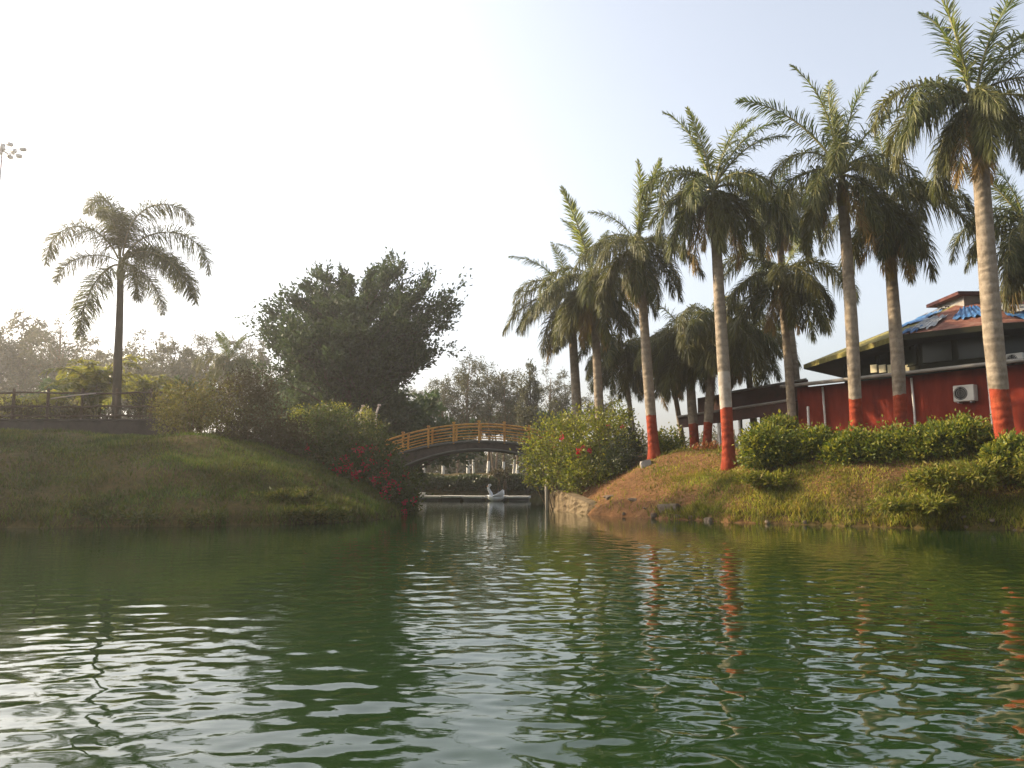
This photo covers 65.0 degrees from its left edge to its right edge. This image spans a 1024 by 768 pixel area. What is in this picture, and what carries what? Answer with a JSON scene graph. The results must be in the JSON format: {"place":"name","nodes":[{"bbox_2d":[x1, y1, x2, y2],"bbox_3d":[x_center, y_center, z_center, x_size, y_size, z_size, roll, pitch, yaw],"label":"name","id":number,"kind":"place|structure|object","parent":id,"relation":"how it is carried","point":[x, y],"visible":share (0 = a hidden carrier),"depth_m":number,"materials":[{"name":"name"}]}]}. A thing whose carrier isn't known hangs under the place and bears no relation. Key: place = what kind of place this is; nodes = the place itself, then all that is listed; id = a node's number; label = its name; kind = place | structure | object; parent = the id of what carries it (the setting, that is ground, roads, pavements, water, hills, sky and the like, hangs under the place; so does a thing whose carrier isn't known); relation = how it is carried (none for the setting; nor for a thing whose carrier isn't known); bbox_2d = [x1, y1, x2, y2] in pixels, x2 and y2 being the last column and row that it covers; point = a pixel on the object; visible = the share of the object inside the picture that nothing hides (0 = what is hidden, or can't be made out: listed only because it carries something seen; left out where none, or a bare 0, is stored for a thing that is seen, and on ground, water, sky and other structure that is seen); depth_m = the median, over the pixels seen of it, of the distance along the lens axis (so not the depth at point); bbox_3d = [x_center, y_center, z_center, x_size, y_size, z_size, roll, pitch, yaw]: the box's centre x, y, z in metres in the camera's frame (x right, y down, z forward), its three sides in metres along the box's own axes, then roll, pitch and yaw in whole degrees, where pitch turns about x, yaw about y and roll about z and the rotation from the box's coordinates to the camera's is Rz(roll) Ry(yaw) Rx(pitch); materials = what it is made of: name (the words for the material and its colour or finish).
{"place":"outdoors","nodes":[
{"label":"outdoors","id":0,"kind":"place"},
{"bbox_2d":[0,499,1023,767],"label":"water","id":1,"kind":"structure","parent":0,"point":[530,633],"depth_m":6.02,"materials":[{"name":"liquid"}]},
{"bbox_2d":[420,493,530,500],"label":"jetty","id":2,"kind":"object","parent":1,"relation":"on","point":[466,498],"visible":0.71,"depth_m":54.88,"materials":[{"name":"concrete"}]},
{"bbox_2d":[486,484,503,500],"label":"swan boat","id":3,"kind":"object","parent":1,"relation":"on","point":[498,496],"visible":0.98,"depth_m":53.54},
{"bbox_2d":[0,432,1023,530],"bbox_3d":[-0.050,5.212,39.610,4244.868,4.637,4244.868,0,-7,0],"label":"ground","id":4,"kind":"structure","parent":0,"point":[629,485],"depth_m":24.61,"materials":[{"name":"plant"}]},
{"bbox_2d":[0,142,26,184],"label":"floodlight mast","id":5,"kind":"object","parent":4,"relation":"on","point":[11,151],"visible":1,"depth_m":62.62,"materials":[{"name":"grey metal"}]},
{"bbox_2d":[0,333,37,399],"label":"eucalyptus tree","id":6,"kind":"object","parent":4,"relation":"on","point":[4,355],"visible":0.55,"depth_m":77.73,"materials":[{"name":"green plant"}]},
{"bbox_2d":[0,394,41,418],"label":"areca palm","id":7,"kind":"object","parent":4,"relation":"on","point":[3,395],"visible":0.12,"depth_m":38.31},
{"bbox_2d":[0,393,50,418],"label":"scrub bush","id":8,"kind":"object","parent":4,"relation":"on","point":[28,411],"visible":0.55,"depth_m":36.36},
{"bbox_2d":[0,306,60,396],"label":"eucalyptus tree","id":9,"kind":"object","parent":4,"relation":"on","point":[30,334],"visible":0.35,"depth_m":80.25,"materials":[{"name":"green plant"}]},
{"bbox_2d":[10,389,79,418],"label":"areca palm","id":10,"kind":"object","parent":4,"relation":"on","point":[41,397],"visible":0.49,"depth_m":37.55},
{"bbox_2d":[0,310,99,398],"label":"casuarina tree","id":11,"kind":"object","parent":4,"relation":"on","point":[52,342],"visible":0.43,"depth_m":73.46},
{"bbox_2d":[20,375,122,418],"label":"tree","id":12,"kind":"object","parent":4,"relation":"on","point":[45,382],"visible":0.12,"depth_m":45.19,"materials":[{"name":"green plant"}]},
{"bbox_2d":[40,395,111,418],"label":"scrub bush","id":13,"kind":"object","parent":4,"relation":"on","point":[66,410],"visible":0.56,"depth_m":35.97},
{"bbox_2d":[39,321,113,417],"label":"casuarina tree","id":14,"kind":"object","parent":4,"relation":"on","point":[88,354],"visible":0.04,"depth_m":98.92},
{"bbox_2d":[35,344,134,409],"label":"eucalyptus tree","id":15,"kind":"object","parent":4,"relation":"on","point":[95,356],"visible":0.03,"depth_m":84.33,"materials":[{"name":"green plant"}]},
{"bbox_2d":[0,419,182,435],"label":"wall","id":16,"kind":"structure","parent":4,"relation":"on","point":[124,426],"depth_m":33.10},
{"bbox_2d":[38,354,148,418],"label":"areca palm","id":17,"kind":"object","parent":4,"relation":"on","point":[92,377],"visible":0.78,"depth_m":36.65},
{"bbox_2d":[0,388,186,431],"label":"rail fence","id":18,"kind":"object","parent":4,"relation":"on","point":[47,406],"visible":0.69,"depth_m":33.80,"materials":[{"name":"brown wood"}]},
{"bbox_2d":[80,342,151,418],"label":"eucalyptus tree","id":19,"kind":"object","parent":4,"relation":"on","point":[108,357],"visible":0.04,"depth_m":96.06,"materials":[{"name":"green plant"}]},
{"bbox_2d":[37,189,214,418],"bbox_3d":[-17.472,-3.006,36.012,8.013,11.999,4.652,2,-7,-16],"label":"foxtail palm","id":20,"kind":"object","parent":4,"relation":"on","point":[118,222],"visible":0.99,"depth_m":36.12,"materials":[{"name":"green plant"}]},
{"bbox_2d":[110,324,166,418],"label":"casuarina tree","id":21,"kind":"object","parent":4,"relation":"on","point":[133,344],"visible":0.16,"depth_m":80.57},
{"bbox_2d":[101,369,187,418],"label":"areca palm","id":22,"kind":"object","parent":4,"relation":"on","point":[139,384],"visible":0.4,"depth_m":40.15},
{"bbox_2d":[121,384,176,418],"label":"scrub bush","id":23,"kind":"object","parent":4,"relation":"on","point":[139,402],"visible":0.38,"depth_m":35.74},
{"bbox_2d":[128,331,177,418],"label":"casuarina tree","id":24,"kind":"object","parent":4,"relation":"on","point":[162,334],"visible":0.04,"depth_m":99.75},
{"bbox_2d":[127,337,223,418],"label":"eucalyptus tree","id":25,"kind":"object","parent":4,"relation":"on","point":[180,365],"visible":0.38,"depth_m":77.98,"materials":[{"name":"green plant"}]},
{"bbox_2d":[145,375,223,430],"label":"tree","id":26,"kind":"object","parent":4,"relation":"on","point":[187,384],"visible":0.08,"depth_m":45.54,"materials":[{"name":"green plant"}]},
{"bbox_2d":[141,364,249,437],"bbox_3d":[-12.102,0.670,31.036,3.938,3.213,3.877,2,-7,-16],"label":"olive shrub","id":27,"kind":"object","parent":4,"relation":"on","point":[195,419],"visible":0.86,"depth_m":30.72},
{"bbox_2d":[167,327,239,432],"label":"casuarina tree","id":28,"kind":"object","parent":4,"relation":"on","point":[208,350],"visible":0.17,"depth_m":82.62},
{"bbox_2d":[0,427,407,527],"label":"grass","id":29,"kind":"structure","parent":4,"relation":"on","point":[107,439],"depth_m":25.67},
{"bbox_2d":[191,329,259,426],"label":"date palm","id":30,"kind":"object","parent":4,"relation":"on","point":[221,360],"visible":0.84,"depth_m":54.11,"materials":[{"name":"green plant"}]},
{"bbox_2d":[220,335,277,430],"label":"casuarina tree","id":31,"kind":"object","parent":4,"relation":"on","point":[250,346],"visible":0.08,"depth_m":98.97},
{"bbox_2d":[219,342,287,438],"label":"eucalyptus tree","id":32,"kind":"object","parent":4,"relation":"on","point":[262,357],"visible":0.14,"depth_m":86.01,"materials":[{"name":"green plant"}]},
{"bbox_2d":[203,359,316,457],"bbox_3d":[-10.136,0.998,31.590,4.721,4.113,4.119,-5,-9,36],"label":"brown shrub","id":33,"kind":"object","parent":4,"relation":"on","point":[256,394],"visible":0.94,"depth_m":31.36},
{"bbox_2d":[233,374,319,444],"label":"bush","id":34,"kind":"object","parent":4,"relation":"on","point":[281,389],"visible":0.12,"depth_m":48.70,"materials":[{"name":"green plant"}]},
{"bbox_2d":[251,485,321,504],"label":"weed clump","id":35,"kind":"object","parent":4,"relation":"on","point":[300,496],"visible":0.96,"depth_m":24.49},
{"bbox_2d":[267,382,342,467],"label":"bush","id":36,"kind":"object","parent":4,"relation":"on","point":[306,401],"visible":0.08,"depth_m":46.74,"materials":[{"name":"green plant"}]},
{"bbox_2d":[276,501,353,524],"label":"weed clump","id":37,"kind":"object","parent":4,"relation":"on","point":[315,512],"visible":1,"depth_m":23.67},
{"bbox_2d":[284,399,358,461],"bbox_3d":[-8.549,2.272,36.016,3.303,3.209,2.617,0,-7,0],"label":"bright shrub","id":38,"kind":"object","parent":4,"relation":"on","point":[335,408],"visible":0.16,"depth_m":35.77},
{"bbox_2d":[234,246,472,446],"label":"broadleaf tree","id":39,"kind":"object","parent":4,"relation":"on","point":[337,346],"visible":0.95,"depth_m":44.57,"materials":[{"name":"green plant"}]},
{"bbox_2d":[343,412,365,466],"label":"flower shrub","id":40,"kind":"object","parent":4,"relation":"on","point":[354,425],"visible":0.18,"depth_m":36.59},
{"bbox_2d":[278,395,433,513],"bbox_3d":[-6.834,2.906,32.774,5.344,5.180,6.211,5,-9,-37],"label":"bougainvillea","id":41,"kind":"object","parent":4,"relation":"on","point":[360,457],"visible":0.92,"depth_m":32.11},
{"bbox_2d":[355,404,386,475],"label":"yellow shrub","id":42,"kind":"object","parent":4,"relation":"on","point":[371,415],"visible":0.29,"depth_m":37.95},
{"bbox_2d":[313,388,437,478],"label":"tree","id":43,"kind":"object","parent":4,"relation":"on","point":[401,398],"visible":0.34,"depth_m":47.53,"materials":[{"name":"green plant"}]},
{"bbox_2d":[404,378,456,472],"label":"casuarina tree","id":44,"kind":"object","parent":4,"relation":"on","point":[421,392],"visible":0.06,"depth_m":70.29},
{"bbox_2d":[383,386,484,490],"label":"tree","id":45,"kind":"object","parent":4,"relation":"on","point":[433,396],"visible":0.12,"depth_m":51.25,"materials":[{"name":"green plant"}]},
{"bbox_2d":[412,367,474,473],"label":"casuarina tree","id":46,"kind":"object","parent":4,"relation":"on","point":[443,385],"visible":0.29,"depth_m":67.93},
{"bbox_2d":[437,350,505,472],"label":"casuarina tree","id":47,"kind":"object","parent":4,"relation":"on","point":[466,387],"visible":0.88,"depth_m":66.94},
{"bbox_2d":[446,414,498,472],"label":"tree","id":48,"kind":"object","parent":4,"relation":"on","point":[473,469],"visible":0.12,"depth_m":77.36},
{"bbox_2d":[204,424,743,473],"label":"woods","id":49,"kind":"object","parent":4,"relation":"on","point":[496,461],"visible":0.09,"depth_m":94.05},
{"bbox_2d":[403,473,548,494],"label":"hedge","id":50,"kind":"object","parent":4,"relation":"on","point":[473,480],"visible":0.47,"depth_m":61.60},
{"bbox_2d":[376,420,589,490],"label":"arched bridge","id":51,"kind":"structure","parent":4,"relation":"on","point":[423,453],"depth_m":41.91,"materials":[{"name":"paint"}]},
{"bbox_2d":[455,358,520,472],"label":"casuarina tree","id":52,"kind":"object","parent":4,"relation":"on","point":[477,385],"visible":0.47,"depth_m":69.95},
{"bbox_2d":[479,414,516,472],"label":"tree","id":53,"kind":"object","parent":4,"relation":"on","point":[513,470],"visible":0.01,"depth_m":75.61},
{"bbox_2d":[473,361,525,472],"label":"casuarina tree","id":54,"kind":"object","parent":4,"relation":"on","point":[508,402],"visible":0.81,"depth_m":67.70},
{"bbox_2d":[488,467,512,494],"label":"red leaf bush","id":55,"kind":"object","parent":4,"relation":"on","point":[495,472],"visible":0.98,"depth_m":60.92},
{"bbox_2d":[493,367,548,472],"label":"casuarina tree","id":56,"kind":"object","parent":4,"relation":"on","point":[517,462],"visible":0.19,"depth_m":71.79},
{"bbox_2d":[512,358,547,494],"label":"columnar tree","id":57,"kind":"object","parent":4,"relation":"on","point":[530,408],"visible":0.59,"depth_m":62.05,"materials":[{"name":"green plant"}]},
{"bbox_2d":[507,406,570,473],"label":"tree","id":58,"kind":"object","parent":4,"relation":"on","point":[542,411],"visible":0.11,"depth_m":72.66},
{"bbox_2d":[527,362,586,470],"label":"casuarina tree","id":59,"kind":"object","parent":4,"relation":"on","point":[551,408],"visible":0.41,"depth_m":74.24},
{"bbox_2d":[547,369,584,450],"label":"casuarina tree","id":60,"kind":"object","parent":4,"relation":"on","point":[555,395],"visible":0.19,"depth_m":75.92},
{"bbox_2d":[502,242,636,485],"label":"royal palm","id":61,"kind":"object","parent":4,"relation":"on","point":[547,348],"visible":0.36,"depth_m":41.22,"materials":[{"name":"plant"}]},
{"bbox_2d":[545,467,596,514],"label":"retaining wall","id":62,"kind":"structure","parent":4,"relation":"on","point":[571,502],"depth_m":33.66,"materials":[{"name":"stone"}]},
{"bbox_2d":[509,395,647,509],"bbox_3d":[2.988,3.176,35.904,6.442,5.420,4.846,-6,-9,39],"label":"bougainvillea","id":63,"kind":"object","parent":4,"relation":"on","point":[585,451],"visible":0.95,"depth_m":35.40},
{"bbox_2d":[533,185,659,458],"bbox_3d":[3.477,-2.507,35.979,4.784,13.486,5.174,-6,-9,42],"label":"royal palm","id":64,"kind":"object","parent":4,"relation":"on","point":[579,303],"visible":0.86,"depth_m":36.02,"materials":[{"name":"plant"}]},
{"bbox_2d":[581,381,622,439],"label":"casuarina tree","id":65,"kind":"object","parent":4,"relation":"on","point":[586,399],"visible":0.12,"depth_m":77.96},
{"bbox_2d":[581,418,646,483],"bbox_3d":[4.493,2.904,34.426,2.586,3.031,3.189,-5,-8,33],"label":"shadow bush","id":66,"kind":"object","parent":4,"relation":"on","point":[613,453],"visible":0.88,"depth_m":34.00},
{"bbox_2d":[576,332,664,456],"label":"royal palm","id":67,"kind":"object","parent":4,"relation":"on","point":[616,367],"visible":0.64,"depth_m":40.51,"materials":[{"name":"plant"}]},
{"bbox_2d":[572,157,706,459],"bbox_3d":[5.080,-3.446,33.148,4.931,13.408,4.505,5,-9,-37],"label":"royal palm","id":68,"kind":"object","parent":4,"relation":"on","point":[641,277],"visible":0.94,"depth_m":33.27,"materials":[{"name":"plant"}]},
{"bbox_2d":[630,337,695,449],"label":"royal palm","id":69,"kind":"object","parent":4,"relation":"on","point":[676,400],"visible":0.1,"depth_m":42.91,"materials":[{"name":"plant"}]},
{"bbox_2d":[657,504,679,511],"bbox_3d":[5.298,4.214,27.290,0.714,0.289,0.442,-7,-10,31],"label":"stone","id":70,"kind":"object","parent":4,"relation":"on","point":[660,507],"visible":0.76,"depth_m":27.10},
{"bbox_2d":[658,422,690,452],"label":"round bush","id":71,"kind":"object","parent":4,"relation":"on","point":[667,443],"visible":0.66,"depth_m":35.74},
{"bbox_2d":[626,300,748,446],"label":"royal palm","id":72,"kind":"object","parent":4,"relation":"on","point":[670,381],"visible":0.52,"depth_m":38.44,"materials":[{"name":"plant"}]},
{"bbox_2d":[689,438,721,450],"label":"croton bush","id":73,"kind":"object","parent":4,"relation":"on","point":[705,445],"visible":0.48,"depth_m":33.57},
{"bbox_2d":[632,106,793,470],"bbox_3d":[7.562,-3.690,29.165,5.078,13.769,5.942,-5,-8,33],"label":"royal palm","id":74,"kind":"object","parent":4,"relation":"on","point":[719,210],"visible":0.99,"depth_m":28.96,"materials":[{"name":"plant"}]},
{"bbox_2d":[651,291,781,445],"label":"royal palm","id":75,"kind":"object","parent":4,"relation":"on","point":[739,352],"visible":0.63,"depth_m":37.43,"materials":[{"name":"plant"}]},
{"bbox_2d":[677,378,809,447],"bbox_3d":[12.683,2.030,39.832,4.910,3.957,7.417,5,-9,-37],"label":"canopy","id":76,"kind":"object","parent":4,"relation":"on","point":[755,402],"visible":0.56,"depth_m":38.94,"materials":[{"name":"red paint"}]},
{"bbox_2d":[716,315,801,426],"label":"royal palm","id":77,"kind":"object","parent":4,"relation":"on","point":[762,373],"visible":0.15,"depth_m":40.77,"materials":[{"name":"plant"}]},
{"bbox_2d":[733,467,798,491],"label":"weed clump","id":78,"kind":"object","parent":4,"relation":"on","point":[758,479],"visible":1,"depth_m":24.92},
{"bbox_2d":[732,419,804,471],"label":"hedge bush","id":79,"kind":"object","parent":4,"relation":"on","point":[760,449],"visible":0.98,"depth_m":26.12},
{"bbox_2d":[751,409,805,434],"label":"hedge bush","id":80,"kind":"object","parent":4,"relation":"on","point":[784,419],"visible":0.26,"depth_m":28.27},
{"bbox_2d":[729,158,837,425],"bbox_3d":[12.984,-4.059,38.085,6.184,15.212,4.430,2,-7,-15],"label":"royal palm","id":81,"kind":"object","parent":4,"relation":"on","point":[779,244],"visible":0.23,"depth_m":38.16,"materials":[{"name":"plant"}]},
{"bbox_2d":[723,233,860,421],"bbox_3d":[11.896,-1.867,34.345,5.101,9.955,5.704,-6,-9,38],"label":"royal palm","id":82,"kind":"object","parent":4,"relation":"on","point":[803,291],"visible":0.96,"depth_m":34.05,"materials":[{"name":"plant"}]},
{"bbox_2d":[578,446,1023,529],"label":"grass","id":83,"kind":"structure","parent":4,"relation":"on","point":[797,509],"depth_m":24.07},
{"bbox_2d":[778,416,843,464],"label":"hedge bush","id":84,"kind":"object","parent":4,"relation":"on","point":[811,436],"visible":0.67,"depth_m":25.95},
{"bbox_2d":[733,64,938,430],"bbox_3d":[11.664,-4.824,28.761,5.466,14.392,5.290,5,-8,-34],"label":"royal palm","id":85,"kind":"object","parent":4,"relation":"on","point":[821,188],"visible":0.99,"depth_m":28.53,"materials":[{"name":"plant"}]},
{"bbox_2d":[812,420,893,466],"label":"hedge bush","id":86,"kind":"object","parent":4,"relation":"on","point":[839,449],"visible":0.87,"depth_m":24.99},
{"bbox_2d":[848,414,925,463],"bbox_3d":[11.803,1.743,25.200,3.034,1.580,2.421,0,-7,0],"label":"hedge bush","id":87,"kind":"object","parent":4,"relation":"on","point":[887,444],"visible":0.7,"depth_m":24.65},
{"bbox_2d":[799,131,975,430],"bbox_3d":[14.397,-4.013,29.729,6.110,13.052,4.404,2,-7,-14],"label":"royal palm","id":88,"kind":"object","parent":4,"relation":"on","point":[911,251],"visible":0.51,"depth_m":29.51,"materials":[{"name":"plant"}]},
{"bbox_2d":[760,291,1023,435],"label":"restaurant building","id":89,"kind":"structure","parent":4,"relation":"on","point":[944,356],"depth_m":32.23,"materials":[{"name":"paint"}]},
{"bbox_2d":[860,356,877,375],"bbox_3d":[16.020,-0.816,36.122,0.173,0.980,1.321,0,-7,-2],"label":"window","id":90,"kind":"structure","parent":89,"relation":"in","point":[865,364],"depth_m":36.20,"materials":[{"name":"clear glass"}]},
{"bbox_2d":[878,352,890,373],"bbox_3d":[16.168,-0.997,34.653,0.173,0.980,1.321,0,-7,-2],"label":"window","id":91,"kind":"structure","parent":89,"relation":"in","point":[884,358],"depth_m":34.78,"materials":[{"name":"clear glass"}]},
{"bbox_2d":[904,344,917,366],"bbox_3d":[16.316,-1.178,33.184,0.173,0.980,1.321,0,-7,-2],"label":"window","id":92,"kind":"structure","parent":89,"relation":"in","point":[910,352],"depth_m":32.90,"materials":[{"name":"grey glass"}]},
{"bbox_2d":[888,309,941,331],"bbox_3d":[17.411,-2.789,34.344,1.822,0.821,2.748,0,-7,0],"label":"tarpaulin","id":93,"kind":"object","parent":89,"relation":"on","point":[922,318],"visible":0.88,"depth_m":34.08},
{"bbox_2d":[903,314,947,330],"bbox_3d":[16.692,-2.478,32.096,2.304,0.961,0.933,5,-8,-33],"label":"tarpaulin","id":94,"kind":"object","parent":89,"relation":"on","point":[933,320],"visible":1,"depth_m":32.13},
{"bbox_2d":[920,340,952,363],"bbox_3d":[16.889,-1.324,31.997,0.878,0.980,0.816,0,-7,0],"label":"window","id":95,"kind":"structure","parent":89,"relation":"in","point":[941,351],"depth_m":31.97,"materials":[{"name":"grey glass"}]},
{"bbox_2d":[953,384,977,403],"bbox_3d":[17.322,0.392,30.646,0.548,0.680,0.766,5,-9,-37],"label":"air conditioner","id":96,"kind":"object","parent":89,"relation":"attached to","point":[965,393],"visible":1,"depth_m":30.44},
{"bbox_2d":[953,305,980,319],"bbox_3d":[18.355,-2.896,32.018,1.166,0.992,2.293,-6,-9,39],"label":"tarpaulin","id":97,"kind":"object","parent":89,"relation":"on","point":[969,311],"visible":0.92,"depth_m":32.01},
{"bbox_2d":[956,337,984,360],"bbox_3d":[17.851,-1.433,31.116,0.878,0.980,0.816,0,-7,0],"label":"window","id":98,"kind":"structure","parent":89,"relation":"in","point":[969,348],"depth_m":31.16,"materials":[{"name":"grey glass"}]},
{"bbox_2d":[1004,334,1023,353],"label":"window","id":99,"kind":"structure","parent":89,"relation":"in","point":[1013,343],"depth_m":30.47,"materials":[{"name":"grey glass"}]},
{"bbox_2d":[1006,352,1023,365],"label":"air conditioner","id":100,"kind":"object","parent":89,"relation":"on","point":[1015,355],"visible":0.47,"depth_m":29.84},
{"bbox_2d":[865,486,968,515],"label":"weed clump","id":101,"kind":"object","parent":4,"relation":"on","point":[929,502],"visible":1,"depth_m":21.12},
{"bbox_2d":[894,416,968,463],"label":"hedge bush","id":102,"kind":"object","parent":4,"relation":"on","point":[914,441],"visible":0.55,"depth_m":24.19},
{"bbox_2d":[866,0,1023,438],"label":"royal palm","id":103,"kind":"object","parent":4,"relation":"on","point":[984,120],"visible":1,"depth_m":23.58,"materials":[{"name":"plant"}]},
{"bbox_2d":[917,408,993,461],"bbox_3d":[13.529,1.550,24.231,2.756,1.731,2.227,0,-7,0],"label":"hedge bush","id":104,"kind":"object","parent":4,"relation":"on","point":[975,432],"visible":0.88,"depth_m":23.79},
{"bbox_2d":[895,461,1023,496],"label":"weed clump","id":105,"kind":"object","parent":4,"relation":"on","point":[941,478],"visible":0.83,"depth_m":21.60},
{"bbox_2d":[946,162,1023,313],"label":"royal palm","id":106,"kind":"object","parent":4,"relation":"on","point":[1010,260],"visible":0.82,"depth_m":30.64,"materials":[{"name":"plant"}]},
{"bbox_2d":[947,446,1023,494],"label":"weed clump","id":107,"kind":"object","parent":4,"relation":"on","point":[985,470],"visible":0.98,"depth_m":21.22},
{"bbox_2d":[975,427,1023,486],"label":"hedge bush","id":108,"kind":"object","parent":4,"relation":"on","point":[1006,448],"visible":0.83,"depth_m":21.86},
{"bbox_2d":[0,0,1023,471],"label":"sky","id":109,"kind":"structure","parent":0,"point":[295,134],"materials":[{"name":"white"}]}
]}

